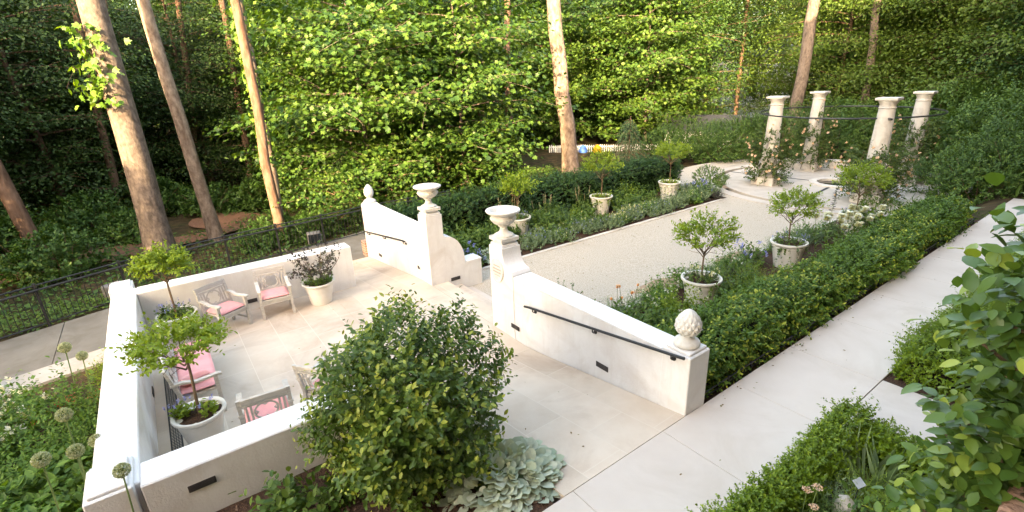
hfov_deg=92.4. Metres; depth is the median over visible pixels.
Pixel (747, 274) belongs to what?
leafy perennial
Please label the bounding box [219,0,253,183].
tall tree
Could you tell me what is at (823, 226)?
blooming perennial
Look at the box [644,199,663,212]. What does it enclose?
catmint mound
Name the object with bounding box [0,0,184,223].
forest tree
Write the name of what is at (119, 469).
allium
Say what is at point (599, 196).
underplanting
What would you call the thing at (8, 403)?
golden shrub
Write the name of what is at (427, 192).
garden urn
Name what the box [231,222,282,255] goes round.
woodland shrub
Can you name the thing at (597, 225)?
catmint mound
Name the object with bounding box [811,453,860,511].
grey herb
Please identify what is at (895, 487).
grey herb
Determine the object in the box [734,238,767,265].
blue agapanthus
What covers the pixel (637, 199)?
leafy perennial
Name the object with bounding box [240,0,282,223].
tall tree
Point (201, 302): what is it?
garden armchair
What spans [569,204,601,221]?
leafy perennial
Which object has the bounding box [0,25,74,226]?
forest tree
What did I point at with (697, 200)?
pale perennial
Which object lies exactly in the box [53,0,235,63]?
forest tree
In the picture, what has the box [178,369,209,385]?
throw pillow
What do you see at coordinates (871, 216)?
white lily
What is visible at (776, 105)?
stone column
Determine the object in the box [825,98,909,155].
evergreen shrub
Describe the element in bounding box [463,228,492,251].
leafy perennial
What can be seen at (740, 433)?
path
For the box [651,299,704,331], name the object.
leafy perennial
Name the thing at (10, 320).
ground cover
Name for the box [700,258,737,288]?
fine perennial
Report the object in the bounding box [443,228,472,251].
peony bush
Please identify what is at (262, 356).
terrace floor
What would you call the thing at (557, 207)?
leafy perennial
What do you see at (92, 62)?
trunk ivy
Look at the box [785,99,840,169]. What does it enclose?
climbing rose
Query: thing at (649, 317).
leafy perennial
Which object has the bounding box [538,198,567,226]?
leafy perennial
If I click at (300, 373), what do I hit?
garden armchair
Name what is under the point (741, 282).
fine perennial
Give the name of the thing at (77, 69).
forest tree
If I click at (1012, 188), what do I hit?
evergreen shrub
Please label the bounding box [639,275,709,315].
lime shrub
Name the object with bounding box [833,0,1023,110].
forest tree
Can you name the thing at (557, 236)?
pale perennial
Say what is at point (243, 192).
woodland shrub
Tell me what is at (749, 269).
silver artemisia
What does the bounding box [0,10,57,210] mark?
tall tree
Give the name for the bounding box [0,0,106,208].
forest tree
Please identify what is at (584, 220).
pale perennial
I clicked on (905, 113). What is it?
evergreen shrub
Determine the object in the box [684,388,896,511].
boxwood edging
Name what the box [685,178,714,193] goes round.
blue hydrangea
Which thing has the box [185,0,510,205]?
maple tree
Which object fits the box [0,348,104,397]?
walkway edge
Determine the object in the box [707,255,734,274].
silver artemisia
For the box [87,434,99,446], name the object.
allium
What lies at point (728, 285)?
leafy perennial
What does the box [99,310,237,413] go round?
potted tree
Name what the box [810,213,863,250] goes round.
white lily
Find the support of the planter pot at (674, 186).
on the planting bed at (579, 235)
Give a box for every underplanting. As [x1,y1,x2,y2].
[153,298,193,323]
[300,271,332,285]
[514,212,530,226]
[589,190,613,207]
[656,177,680,199]
[679,265,722,296]
[768,231,809,266]
[840,207,871,224]
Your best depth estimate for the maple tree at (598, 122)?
40.06 m
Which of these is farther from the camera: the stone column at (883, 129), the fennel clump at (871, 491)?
the stone column at (883, 129)
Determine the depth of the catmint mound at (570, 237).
15.70 m
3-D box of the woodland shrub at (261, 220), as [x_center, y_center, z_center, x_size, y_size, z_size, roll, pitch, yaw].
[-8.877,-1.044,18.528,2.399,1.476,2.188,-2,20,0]
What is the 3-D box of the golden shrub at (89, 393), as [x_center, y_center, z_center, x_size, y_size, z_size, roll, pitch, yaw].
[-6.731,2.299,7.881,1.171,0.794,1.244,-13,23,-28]
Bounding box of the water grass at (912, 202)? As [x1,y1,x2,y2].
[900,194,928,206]
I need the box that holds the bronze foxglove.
[824,189,839,237]
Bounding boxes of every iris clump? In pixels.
[841,422,907,493]
[866,436,932,497]
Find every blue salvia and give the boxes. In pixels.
[162,396,193,419]
[168,394,205,414]
[196,394,218,417]
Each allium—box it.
[30,451,60,511]
[54,407,85,478]
[57,342,80,406]
[65,443,84,482]
[75,351,97,414]
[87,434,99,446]
[112,462,133,511]
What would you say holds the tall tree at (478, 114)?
on the ground at (180, 223)
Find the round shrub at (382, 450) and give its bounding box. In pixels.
[289,283,517,511]
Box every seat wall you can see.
[750,159,794,169]
[827,159,918,171]
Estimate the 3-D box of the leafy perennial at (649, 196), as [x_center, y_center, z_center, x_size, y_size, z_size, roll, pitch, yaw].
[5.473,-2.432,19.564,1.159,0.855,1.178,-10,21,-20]
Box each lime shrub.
[565,207,579,219]
[617,178,639,198]
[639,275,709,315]
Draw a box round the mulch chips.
[235,439,544,511]
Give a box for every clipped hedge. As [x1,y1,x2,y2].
[380,153,684,236]
[653,188,983,398]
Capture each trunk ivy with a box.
[55,22,131,109]
[228,0,281,166]
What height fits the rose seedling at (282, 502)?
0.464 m
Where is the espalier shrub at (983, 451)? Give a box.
[840,172,1023,511]
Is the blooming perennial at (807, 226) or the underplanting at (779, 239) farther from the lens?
the blooming perennial at (807, 226)
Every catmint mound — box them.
[518,231,535,244]
[518,232,548,252]
[524,226,553,244]
[543,228,565,244]
[550,226,580,242]
[565,219,589,233]
[571,219,598,233]
[580,214,602,228]
[580,217,605,230]
[599,213,625,229]
[613,203,645,216]
[616,211,634,223]
[618,206,644,222]
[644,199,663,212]
[644,205,663,217]
[650,198,674,214]
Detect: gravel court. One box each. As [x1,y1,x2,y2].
[473,197,836,306]
[678,158,840,219]
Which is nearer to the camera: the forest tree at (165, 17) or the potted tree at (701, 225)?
the potted tree at (701, 225)
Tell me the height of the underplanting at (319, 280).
0.253 m
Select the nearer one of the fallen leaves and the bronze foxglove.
the fallen leaves
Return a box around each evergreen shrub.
[639,121,693,159]
[665,116,722,160]
[690,117,757,164]
[715,111,779,159]
[748,99,830,156]
[793,94,878,159]
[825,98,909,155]
[851,101,953,157]
[893,76,1018,146]
[902,108,999,160]
[902,141,1006,199]
[919,94,1023,181]
[925,130,1023,205]
[949,69,1023,140]
[956,106,1023,191]
[963,76,1023,158]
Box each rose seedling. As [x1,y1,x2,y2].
[229,465,322,511]
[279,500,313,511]
[302,473,354,511]
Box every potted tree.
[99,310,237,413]
[123,239,199,315]
[495,167,541,217]
[580,147,624,193]
[652,138,692,181]
[671,206,743,279]
[766,183,833,241]
[831,157,896,205]
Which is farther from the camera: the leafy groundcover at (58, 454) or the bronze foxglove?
the bronze foxglove
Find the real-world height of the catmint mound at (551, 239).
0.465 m
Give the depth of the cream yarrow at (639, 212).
17.87 m
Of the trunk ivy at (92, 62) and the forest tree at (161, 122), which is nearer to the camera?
the trunk ivy at (92, 62)
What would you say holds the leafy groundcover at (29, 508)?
on the planting bed at (80, 381)
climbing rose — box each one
[741,121,800,186]
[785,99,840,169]
[830,124,922,206]
[884,112,949,184]
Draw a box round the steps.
[433,281,492,323]
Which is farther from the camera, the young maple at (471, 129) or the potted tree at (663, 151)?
the young maple at (471, 129)
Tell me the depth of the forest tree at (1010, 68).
25.41 m
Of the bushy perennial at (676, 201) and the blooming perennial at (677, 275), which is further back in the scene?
the bushy perennial at (676, 201)
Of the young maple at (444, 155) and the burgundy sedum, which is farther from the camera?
the young maple at (444, 155)
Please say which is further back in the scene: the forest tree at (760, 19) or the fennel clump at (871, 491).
the forest tree at (760, 19)
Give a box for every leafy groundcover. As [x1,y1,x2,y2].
[0,459,88,511]
[0,493,82,511]
[3,440,93,486]
[19,455,92,503]
[24,485,83,511]
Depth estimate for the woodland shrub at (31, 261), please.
15.35 m
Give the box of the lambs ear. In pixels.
[437,436,566,511]
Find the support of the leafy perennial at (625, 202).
on the planting bed at (579, 235)
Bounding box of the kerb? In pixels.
[482,199,836,310]
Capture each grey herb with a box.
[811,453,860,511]
[847,490,899,511]
[864,460,929,510]
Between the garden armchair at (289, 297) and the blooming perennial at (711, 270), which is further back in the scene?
the blooming perennial at (711, 270)
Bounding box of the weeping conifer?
[609,116,648,168]
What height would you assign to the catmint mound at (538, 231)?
0.560 m
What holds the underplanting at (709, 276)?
in the planter pot at (703, 286)
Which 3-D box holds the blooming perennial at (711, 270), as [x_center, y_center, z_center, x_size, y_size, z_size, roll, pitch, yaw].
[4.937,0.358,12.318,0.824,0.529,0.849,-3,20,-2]
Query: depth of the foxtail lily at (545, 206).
16.93 m
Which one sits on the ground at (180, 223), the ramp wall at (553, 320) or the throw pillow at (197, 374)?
the ramp wall at (553, 320)
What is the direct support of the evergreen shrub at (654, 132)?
on the ground at (180, 223)
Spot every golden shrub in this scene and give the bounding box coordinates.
[0,350,100,464]
[0,368,62,436]
[0,387,97,471]
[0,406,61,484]
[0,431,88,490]
[51,372,100,430]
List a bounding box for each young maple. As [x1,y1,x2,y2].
[237,140,352,210]
[264,164,386,232]
[304,124,411,192]
[344,146,436,205]
[391,143,492,197]
[437,111,525,174]
[453,132,533,188]
[509,164,550,183]
[538,165,571,183]
[573,163,605,173]
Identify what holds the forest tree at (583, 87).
on the ground at (180, 223)
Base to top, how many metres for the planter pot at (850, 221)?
0.720 m
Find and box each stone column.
[751,96,789,185]
[794,91,830,171]
[849,97,903,204]
[897,91,937,184]
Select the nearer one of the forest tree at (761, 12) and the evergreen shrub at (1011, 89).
the evergreen shrub at (1011, 89)
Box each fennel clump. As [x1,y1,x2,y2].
[789,481,868,511]
[830,443,915,511]
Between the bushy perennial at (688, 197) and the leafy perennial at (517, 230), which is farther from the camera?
the bushy perennial at (688, 197)
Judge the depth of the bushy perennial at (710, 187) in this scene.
20.63 m
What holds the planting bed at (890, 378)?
on the ground at (180, 223)
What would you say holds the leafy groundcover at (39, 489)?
on the planting bed at (80, 381)
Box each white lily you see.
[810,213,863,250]
[822,203,868,244]
[845,204,886,233]
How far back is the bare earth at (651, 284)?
12.33 m
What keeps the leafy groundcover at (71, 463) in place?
on the planting bed at (80, 381)
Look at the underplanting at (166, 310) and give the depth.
9.70 m
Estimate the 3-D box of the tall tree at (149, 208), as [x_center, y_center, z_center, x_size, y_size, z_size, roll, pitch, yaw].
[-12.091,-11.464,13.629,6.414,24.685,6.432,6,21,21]
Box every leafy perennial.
[448,217,480,242]
[456,234,474,249]
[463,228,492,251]
[474,221,521,242]
[482,218,498,234]
[507,224,525,240]
[522,203,546,229]
[528,205,562,235]
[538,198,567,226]
[547,195,570,220]
[547,207,575,230]
[568,196,596,213]
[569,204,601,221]
[605,186,628,209]
[607,179,633,201]
[611,189,645,213]
[620,305,651,325]
[621,193,643,203]
[625,176,648,201]
[626,294,674,327]
[638,184,661,203]
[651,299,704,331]
[715,273,744,299]
[729,263,764,284]
[729,276,766,293]
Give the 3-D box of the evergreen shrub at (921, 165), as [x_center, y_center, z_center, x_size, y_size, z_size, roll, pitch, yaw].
[17.128,-3.140,18.896,3.296,2.473,3.165,3,20,13]
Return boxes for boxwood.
[82,353,103,385]
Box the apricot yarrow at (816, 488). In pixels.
[802,483,822,511]
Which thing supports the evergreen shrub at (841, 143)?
on the ground at (180, 223)
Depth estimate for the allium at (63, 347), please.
7.51 m
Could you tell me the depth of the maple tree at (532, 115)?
39.54 m
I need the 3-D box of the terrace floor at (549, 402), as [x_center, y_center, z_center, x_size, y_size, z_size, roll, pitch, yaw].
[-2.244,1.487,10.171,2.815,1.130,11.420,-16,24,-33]
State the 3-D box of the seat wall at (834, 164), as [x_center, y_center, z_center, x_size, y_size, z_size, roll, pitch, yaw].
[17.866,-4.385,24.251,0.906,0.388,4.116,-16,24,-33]
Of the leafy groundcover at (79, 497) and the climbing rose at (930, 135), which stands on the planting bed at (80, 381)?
the leafy groundcover at (79, 497)
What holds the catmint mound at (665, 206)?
on the planting bed at (579, 235)
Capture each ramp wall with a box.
[361,202,482,286]
[489,240,709,415]
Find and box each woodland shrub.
[0,206,72,274]
[0,224,119,290]
[11,159,109,214]
[37,188,131,244]
[88,205,140,245]
[110,175,191,218]
[150,149,213,191]
[175,180,242,216]
[229,171,298,211]
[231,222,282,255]
[245,209,307,248]
[288,208,338,244]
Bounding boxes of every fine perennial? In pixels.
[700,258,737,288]
[719,265,762,295]
[729,254,768,276]
[747,261,790,286]
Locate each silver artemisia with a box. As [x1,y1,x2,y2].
[602,292,637,314]
[624,289,658,312]
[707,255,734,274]
[726,256,755,274]
[729,246,759,263]
[761,232,777,251]
[790,223,822,244]
[808,225,833,241]
[812,220,841,233]
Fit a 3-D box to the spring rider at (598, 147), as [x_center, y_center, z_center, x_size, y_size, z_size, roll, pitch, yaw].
[6.835,-8.524,39.400,0.652,0.780,0.652,-15,23,-32]
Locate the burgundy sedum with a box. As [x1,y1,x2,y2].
[708,189,724,199]
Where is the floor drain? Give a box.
[163,347,183,450]
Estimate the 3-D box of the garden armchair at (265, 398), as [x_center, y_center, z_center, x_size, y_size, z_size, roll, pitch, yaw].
[-3.406,2.146,6.836,0.672,0.941,0.698,-14,23,-29]
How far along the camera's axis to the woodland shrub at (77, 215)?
20.17 m
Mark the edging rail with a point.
(790, 338)
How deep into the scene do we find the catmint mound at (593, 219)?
16.85 m
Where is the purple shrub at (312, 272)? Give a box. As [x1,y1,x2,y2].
[285,232,342,281]
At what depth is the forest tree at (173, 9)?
66.03 m
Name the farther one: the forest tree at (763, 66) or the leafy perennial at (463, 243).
the forest tree at (763, 66)
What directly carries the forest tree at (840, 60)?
on the ground at (180, 223)
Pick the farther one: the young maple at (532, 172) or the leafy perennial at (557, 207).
the young maple at (532, 172)
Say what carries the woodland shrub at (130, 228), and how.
on the ground at (180, 223)
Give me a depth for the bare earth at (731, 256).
14.04 m
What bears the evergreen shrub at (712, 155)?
on the ground at (180, 223)
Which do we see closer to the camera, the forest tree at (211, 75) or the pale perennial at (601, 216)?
the pale perennial at (601, 216)
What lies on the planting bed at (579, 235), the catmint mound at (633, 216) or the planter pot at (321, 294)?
the catmint mound at (633, 216)
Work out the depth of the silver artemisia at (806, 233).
14.60 m
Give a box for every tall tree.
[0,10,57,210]
[0,160,54,259]
[70,0,125,209]
[76,0,176,264]
[136,0,225,242]
[175,0,199,159]
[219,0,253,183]
[230,0,290,246]
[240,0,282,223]
[469,3,484,126]
[504,0,514,164]
[547,0,579,172]
[733,0,748,114]
[780,0,819,148]
[859,0,880,130]
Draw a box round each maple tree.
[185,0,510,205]
[189,0,378,169]
[257,0,434,147]
[268,0,521,182]
[315,0,591,185]
[467,0,600,145]
[496,0,653,143]
[538,0,716,140]
[567,0,756,144]
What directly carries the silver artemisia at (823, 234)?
on the planting bed at (769, 260)
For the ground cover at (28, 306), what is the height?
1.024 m
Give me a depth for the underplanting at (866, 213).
14.98 m
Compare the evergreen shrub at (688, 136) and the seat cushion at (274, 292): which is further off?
the evergreen shrub at (688, 136)
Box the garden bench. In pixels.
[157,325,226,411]
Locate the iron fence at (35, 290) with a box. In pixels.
[0,189,450,338]
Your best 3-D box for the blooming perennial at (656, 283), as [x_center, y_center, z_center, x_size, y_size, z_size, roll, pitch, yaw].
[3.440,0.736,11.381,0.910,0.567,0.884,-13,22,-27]
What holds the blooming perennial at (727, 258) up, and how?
on the planting bed at (769, 260)
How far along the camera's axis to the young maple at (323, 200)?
19.10 m
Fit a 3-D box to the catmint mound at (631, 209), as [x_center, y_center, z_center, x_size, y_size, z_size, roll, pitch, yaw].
[4.349,-1.713,18.054,1.065,0.586,1.164,-11,22,-24]
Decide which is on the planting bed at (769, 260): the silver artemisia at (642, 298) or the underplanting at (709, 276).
the silver artemisia at (642, 298)
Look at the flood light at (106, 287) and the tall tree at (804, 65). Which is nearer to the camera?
the flood light at (106, 287)
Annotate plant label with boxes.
[852,477,865,499]
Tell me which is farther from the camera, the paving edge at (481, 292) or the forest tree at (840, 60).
the forest tree at (840, 60)
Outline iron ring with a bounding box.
[759,105,948,120]
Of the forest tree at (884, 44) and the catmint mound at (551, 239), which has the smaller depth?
the catmint mound at (551, 239)
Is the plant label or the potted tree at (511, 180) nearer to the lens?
the plant label
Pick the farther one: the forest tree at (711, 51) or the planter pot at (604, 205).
the forest tree at (711, 51)
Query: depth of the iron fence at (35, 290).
14.01 m
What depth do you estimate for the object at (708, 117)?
38.20 m
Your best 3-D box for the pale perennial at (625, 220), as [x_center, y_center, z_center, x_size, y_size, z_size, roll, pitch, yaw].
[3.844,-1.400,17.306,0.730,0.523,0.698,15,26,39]
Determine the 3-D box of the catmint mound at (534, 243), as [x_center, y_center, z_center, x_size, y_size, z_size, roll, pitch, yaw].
[0.633,-0.520,15.175,1.046,0.576,1.143,-3,20,-3]
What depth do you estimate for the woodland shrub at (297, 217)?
18.58 m
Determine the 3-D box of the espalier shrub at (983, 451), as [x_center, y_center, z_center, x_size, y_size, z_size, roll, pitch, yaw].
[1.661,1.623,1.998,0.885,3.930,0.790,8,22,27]
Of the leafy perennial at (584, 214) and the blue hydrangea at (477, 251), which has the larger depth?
the leafy perennial at (584, 214)
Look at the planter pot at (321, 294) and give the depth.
11.07 m
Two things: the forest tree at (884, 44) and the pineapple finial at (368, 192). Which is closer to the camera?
the pineapple finial at (368, 192)
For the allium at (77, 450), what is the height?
1.398 m
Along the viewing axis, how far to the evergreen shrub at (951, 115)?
20.42 m
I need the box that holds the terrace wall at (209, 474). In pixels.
[82,243,371,511]
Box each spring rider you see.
[578,145,587,152]
[592,145,601,152]
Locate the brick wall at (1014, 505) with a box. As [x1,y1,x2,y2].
[997,486,1023,511]
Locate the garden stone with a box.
[832,495,856,511]
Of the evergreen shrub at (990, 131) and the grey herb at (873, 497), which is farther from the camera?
the evergreen shrub at (990, 131)
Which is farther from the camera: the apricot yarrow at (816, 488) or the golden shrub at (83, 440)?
the golden shrub at (83, 440)
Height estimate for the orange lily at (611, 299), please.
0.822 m
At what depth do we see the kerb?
16.39 m
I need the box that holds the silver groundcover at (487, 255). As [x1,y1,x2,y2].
[481,247,520,263]
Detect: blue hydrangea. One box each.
[463,241,487,266]
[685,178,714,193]
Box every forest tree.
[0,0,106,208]
[0,0,131,215]
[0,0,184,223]
[0,0,216,198]
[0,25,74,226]
[1,1,95,177]
[6,0,230,203]
[17,0,170,175]
[38,0,302,187]
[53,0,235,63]
[104,15,226,174]
[129,0,243,120]
[134,0,253,165]
[148,0,328,181]
[152,0,303,179]
[268,0,547,146]
[384,0,576,138]
[521,0,664,131]
[523,0,587,129]
[577,0,751,137]
[578,0,799,120]
[625,5,754,99]
[681,0,797,114]
[707,0,897,115]
[730,0,802,31]
[730,1,801,25]
[738,0,971,125]
[764,0,994,110]
[796,0,1023,120]
[831,0,1023,123]
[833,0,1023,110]
[892,0,1023,107]
[949,0,1023,112]
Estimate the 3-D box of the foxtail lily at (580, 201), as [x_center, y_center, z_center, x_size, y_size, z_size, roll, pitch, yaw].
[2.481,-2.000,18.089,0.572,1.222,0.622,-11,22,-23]
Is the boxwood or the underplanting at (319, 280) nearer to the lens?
the boxwood
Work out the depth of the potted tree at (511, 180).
15.66 m
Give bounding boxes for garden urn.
[413,183,440,212]
[485,205,519,243]
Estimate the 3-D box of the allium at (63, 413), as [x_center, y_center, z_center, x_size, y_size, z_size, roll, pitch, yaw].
[-4.756,2.368,5.473,0.166,1.550,0.262,-16,24,-33]
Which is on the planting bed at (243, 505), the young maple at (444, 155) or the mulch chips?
the mulch chips
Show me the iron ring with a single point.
(891, 119)
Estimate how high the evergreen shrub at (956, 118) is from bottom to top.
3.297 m
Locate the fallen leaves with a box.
[720,230,971,406]
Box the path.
[542,198,1023,511]
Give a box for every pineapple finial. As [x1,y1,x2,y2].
[363,184,375,203]
[673,309,702,349]
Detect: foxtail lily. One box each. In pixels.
[531,194,550,220]
[575,186,589,215]
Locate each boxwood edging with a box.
[557,278,658,326]
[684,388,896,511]
[854,416,969,499]
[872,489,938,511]
[885,229,1023,410]
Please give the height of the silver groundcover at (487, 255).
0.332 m
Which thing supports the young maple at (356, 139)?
on the ground at (180, 223)
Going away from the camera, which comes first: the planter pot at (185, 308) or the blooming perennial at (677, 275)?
the planter pot at (185, 308)
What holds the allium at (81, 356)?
on the planting bed at (80, 381)
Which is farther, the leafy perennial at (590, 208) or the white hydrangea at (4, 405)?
the leafy perennial at (590, 208)
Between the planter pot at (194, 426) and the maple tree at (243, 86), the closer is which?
the planter pot at (194, 426)
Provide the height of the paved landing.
0.197 m
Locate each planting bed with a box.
[0,374,101,511]
[216,435,553,511]
[468,189,726,266]
[628,210,980,403]
[783,440,924,511]
[883,340,991,416]
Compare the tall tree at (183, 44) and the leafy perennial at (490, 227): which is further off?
the tall tree at (183, 44)
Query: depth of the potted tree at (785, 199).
12.37 m
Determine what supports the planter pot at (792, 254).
on the planting bed at (769, 260)
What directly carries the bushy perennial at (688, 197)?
on the planting bed at (579, 235)
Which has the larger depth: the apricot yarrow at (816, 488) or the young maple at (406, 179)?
the young maple at (406, 179)
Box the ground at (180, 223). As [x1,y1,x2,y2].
[0,113,1023,420]
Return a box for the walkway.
[0,231,368,380]
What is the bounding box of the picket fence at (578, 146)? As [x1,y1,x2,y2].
[549,144,656,152]
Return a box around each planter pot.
[155,305,197,343]
[170,396,226,444]
[301,276,334,305]
[508,213,530,238]
[589,193,612,214]
[658,179,680,199]
[681,270,722,307]
[770,236,808,269]
[839,209,872,234]
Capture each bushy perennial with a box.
[660,193,688,208]
[672,188,700,204]
[677,180,704,195]
[689,185,713,201]
[704,182,722,196]
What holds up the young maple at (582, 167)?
on the ground at (180, 223)
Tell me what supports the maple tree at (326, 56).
on the ground at (180, 223)
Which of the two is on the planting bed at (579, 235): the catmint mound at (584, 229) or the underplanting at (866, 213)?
the catmint mound at (584, 229)
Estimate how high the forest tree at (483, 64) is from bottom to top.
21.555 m
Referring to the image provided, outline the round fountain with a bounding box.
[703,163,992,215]
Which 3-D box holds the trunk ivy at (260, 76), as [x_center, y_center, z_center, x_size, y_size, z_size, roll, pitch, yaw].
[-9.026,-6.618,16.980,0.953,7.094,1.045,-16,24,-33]
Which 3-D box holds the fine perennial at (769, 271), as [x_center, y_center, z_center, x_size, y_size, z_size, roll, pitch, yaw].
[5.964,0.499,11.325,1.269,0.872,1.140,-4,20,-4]
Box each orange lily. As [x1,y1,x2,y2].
[610,285,633,313]
[618,283,639,312]
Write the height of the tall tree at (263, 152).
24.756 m
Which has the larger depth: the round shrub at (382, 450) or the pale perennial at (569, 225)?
the pale perennial at (569, 225)
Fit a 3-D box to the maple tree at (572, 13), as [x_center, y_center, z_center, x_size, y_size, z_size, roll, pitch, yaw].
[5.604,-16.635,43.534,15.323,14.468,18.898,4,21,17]
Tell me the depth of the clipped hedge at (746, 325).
8.94 m
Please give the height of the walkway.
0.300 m
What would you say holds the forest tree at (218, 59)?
on the ground at (180, 223)
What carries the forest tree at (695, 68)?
on the ground at (180, 223)
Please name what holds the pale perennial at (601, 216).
on the planting bed at (579, 235)
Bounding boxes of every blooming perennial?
[609,301,642,317]
[629,281,673,314]
[634,273,679,298]
[662,262,699,288]
[697,262,726,276]
[705,245,751,274]
[778,226,807,238]
[786,218,824,239]
[815,219,844,236]
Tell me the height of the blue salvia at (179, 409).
0.255 m
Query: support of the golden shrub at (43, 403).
on the planting bed at (80, 381)
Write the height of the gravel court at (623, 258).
0.012 m
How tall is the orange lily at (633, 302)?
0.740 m
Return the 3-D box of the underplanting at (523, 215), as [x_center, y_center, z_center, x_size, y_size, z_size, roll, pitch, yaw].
[0.201,-1.274,16.192,0.908,0.506,0.888,-16,24,-33]
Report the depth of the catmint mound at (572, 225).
16.40 m
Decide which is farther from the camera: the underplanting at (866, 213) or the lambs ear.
the underplanting at (866, 213)
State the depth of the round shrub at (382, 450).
5.01 m
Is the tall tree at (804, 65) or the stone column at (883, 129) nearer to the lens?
the stone column at (883, 129)
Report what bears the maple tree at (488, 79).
on the ground at (180, 223)
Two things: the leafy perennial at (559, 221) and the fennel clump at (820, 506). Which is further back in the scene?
the leafy perennial at (559, 221)
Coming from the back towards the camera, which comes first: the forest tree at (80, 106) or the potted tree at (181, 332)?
the forest tree at (80, 106)
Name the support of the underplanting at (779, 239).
in the planter pot at (792, 254)
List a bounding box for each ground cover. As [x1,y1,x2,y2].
[0,172,510,321]
[0,287,135,337]
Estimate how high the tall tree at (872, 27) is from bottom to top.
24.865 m
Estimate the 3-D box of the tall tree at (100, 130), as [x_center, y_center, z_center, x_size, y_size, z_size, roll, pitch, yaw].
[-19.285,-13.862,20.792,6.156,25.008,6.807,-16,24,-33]
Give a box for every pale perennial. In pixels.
[532,227,548,243]
[550,225,568,241]
[562,218,578,232]
[570,213,596,226]
[595,209,612,223]
[611,210,631,224]
[642,200,659,213]
[683,187,702,204]
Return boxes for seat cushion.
[174,339,215,393]
[206,301,244,314]
[244,396,288,422]
[261,286,288,299]
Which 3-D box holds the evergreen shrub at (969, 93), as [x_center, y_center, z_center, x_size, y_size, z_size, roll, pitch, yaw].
[23.402,-7.138,26.190,6.225,4.670,5.979,-2,20,2]
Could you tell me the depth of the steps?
11.35 m
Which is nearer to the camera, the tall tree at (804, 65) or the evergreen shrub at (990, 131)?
the evergreen shrub at (990, 131)
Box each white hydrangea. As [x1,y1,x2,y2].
[0,377,58,424]
[0,398,13,428]
[0,405,36,466]
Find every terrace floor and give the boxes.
[152,295,428,455]
[332,257,684,502]
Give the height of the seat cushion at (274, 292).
0.087 m
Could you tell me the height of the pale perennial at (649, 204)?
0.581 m
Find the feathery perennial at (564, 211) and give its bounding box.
[546,205,578,221]
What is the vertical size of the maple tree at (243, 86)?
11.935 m
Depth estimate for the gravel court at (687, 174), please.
26.21 m
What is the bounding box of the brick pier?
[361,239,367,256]
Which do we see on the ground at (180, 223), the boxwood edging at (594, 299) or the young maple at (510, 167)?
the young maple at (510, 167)
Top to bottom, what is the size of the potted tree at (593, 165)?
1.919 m
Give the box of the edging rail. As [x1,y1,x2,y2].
[704,218,974,397]
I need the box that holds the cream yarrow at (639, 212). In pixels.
[621,204,644,215]
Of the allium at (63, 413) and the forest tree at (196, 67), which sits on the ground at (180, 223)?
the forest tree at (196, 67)
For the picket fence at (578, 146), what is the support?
on the ground at (180, 223)
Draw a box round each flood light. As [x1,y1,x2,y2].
[101,280,119,299]
[307,231,321,244]
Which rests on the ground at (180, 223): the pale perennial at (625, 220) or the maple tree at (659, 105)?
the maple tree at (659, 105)
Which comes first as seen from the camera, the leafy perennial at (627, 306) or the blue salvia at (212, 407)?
the blue salvia at (212, 407)
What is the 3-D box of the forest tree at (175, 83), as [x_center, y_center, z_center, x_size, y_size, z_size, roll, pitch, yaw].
[-24.440,-10.870,34.376,11.278,11.270,10.811,-13,22,-27]
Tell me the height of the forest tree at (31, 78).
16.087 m
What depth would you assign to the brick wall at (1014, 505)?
1.49 m
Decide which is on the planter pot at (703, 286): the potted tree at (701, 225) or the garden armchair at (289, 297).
the potted tree at (701, 225)
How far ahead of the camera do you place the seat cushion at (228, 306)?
10.05 m
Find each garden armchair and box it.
[193,278,252,336]
[235,379,293,424]
[252,265,295,319]
[291,357,349,400]
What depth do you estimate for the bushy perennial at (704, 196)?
19.86 m
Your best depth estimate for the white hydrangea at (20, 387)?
8.22 m
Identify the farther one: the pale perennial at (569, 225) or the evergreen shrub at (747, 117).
the evergreen shrub at (747, 117)
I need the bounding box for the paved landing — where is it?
[835,381,950,443]
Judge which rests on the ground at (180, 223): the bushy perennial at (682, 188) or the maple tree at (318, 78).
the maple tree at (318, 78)
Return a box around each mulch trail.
[0,222,264,283]
[189,212,271,233]
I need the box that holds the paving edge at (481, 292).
[468,286,491,300]
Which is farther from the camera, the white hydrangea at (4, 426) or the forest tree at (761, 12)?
the forest tree at (761, 12)
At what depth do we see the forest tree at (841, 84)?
34.72 m
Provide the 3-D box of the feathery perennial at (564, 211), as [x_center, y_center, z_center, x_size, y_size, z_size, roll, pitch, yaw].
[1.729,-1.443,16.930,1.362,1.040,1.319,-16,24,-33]

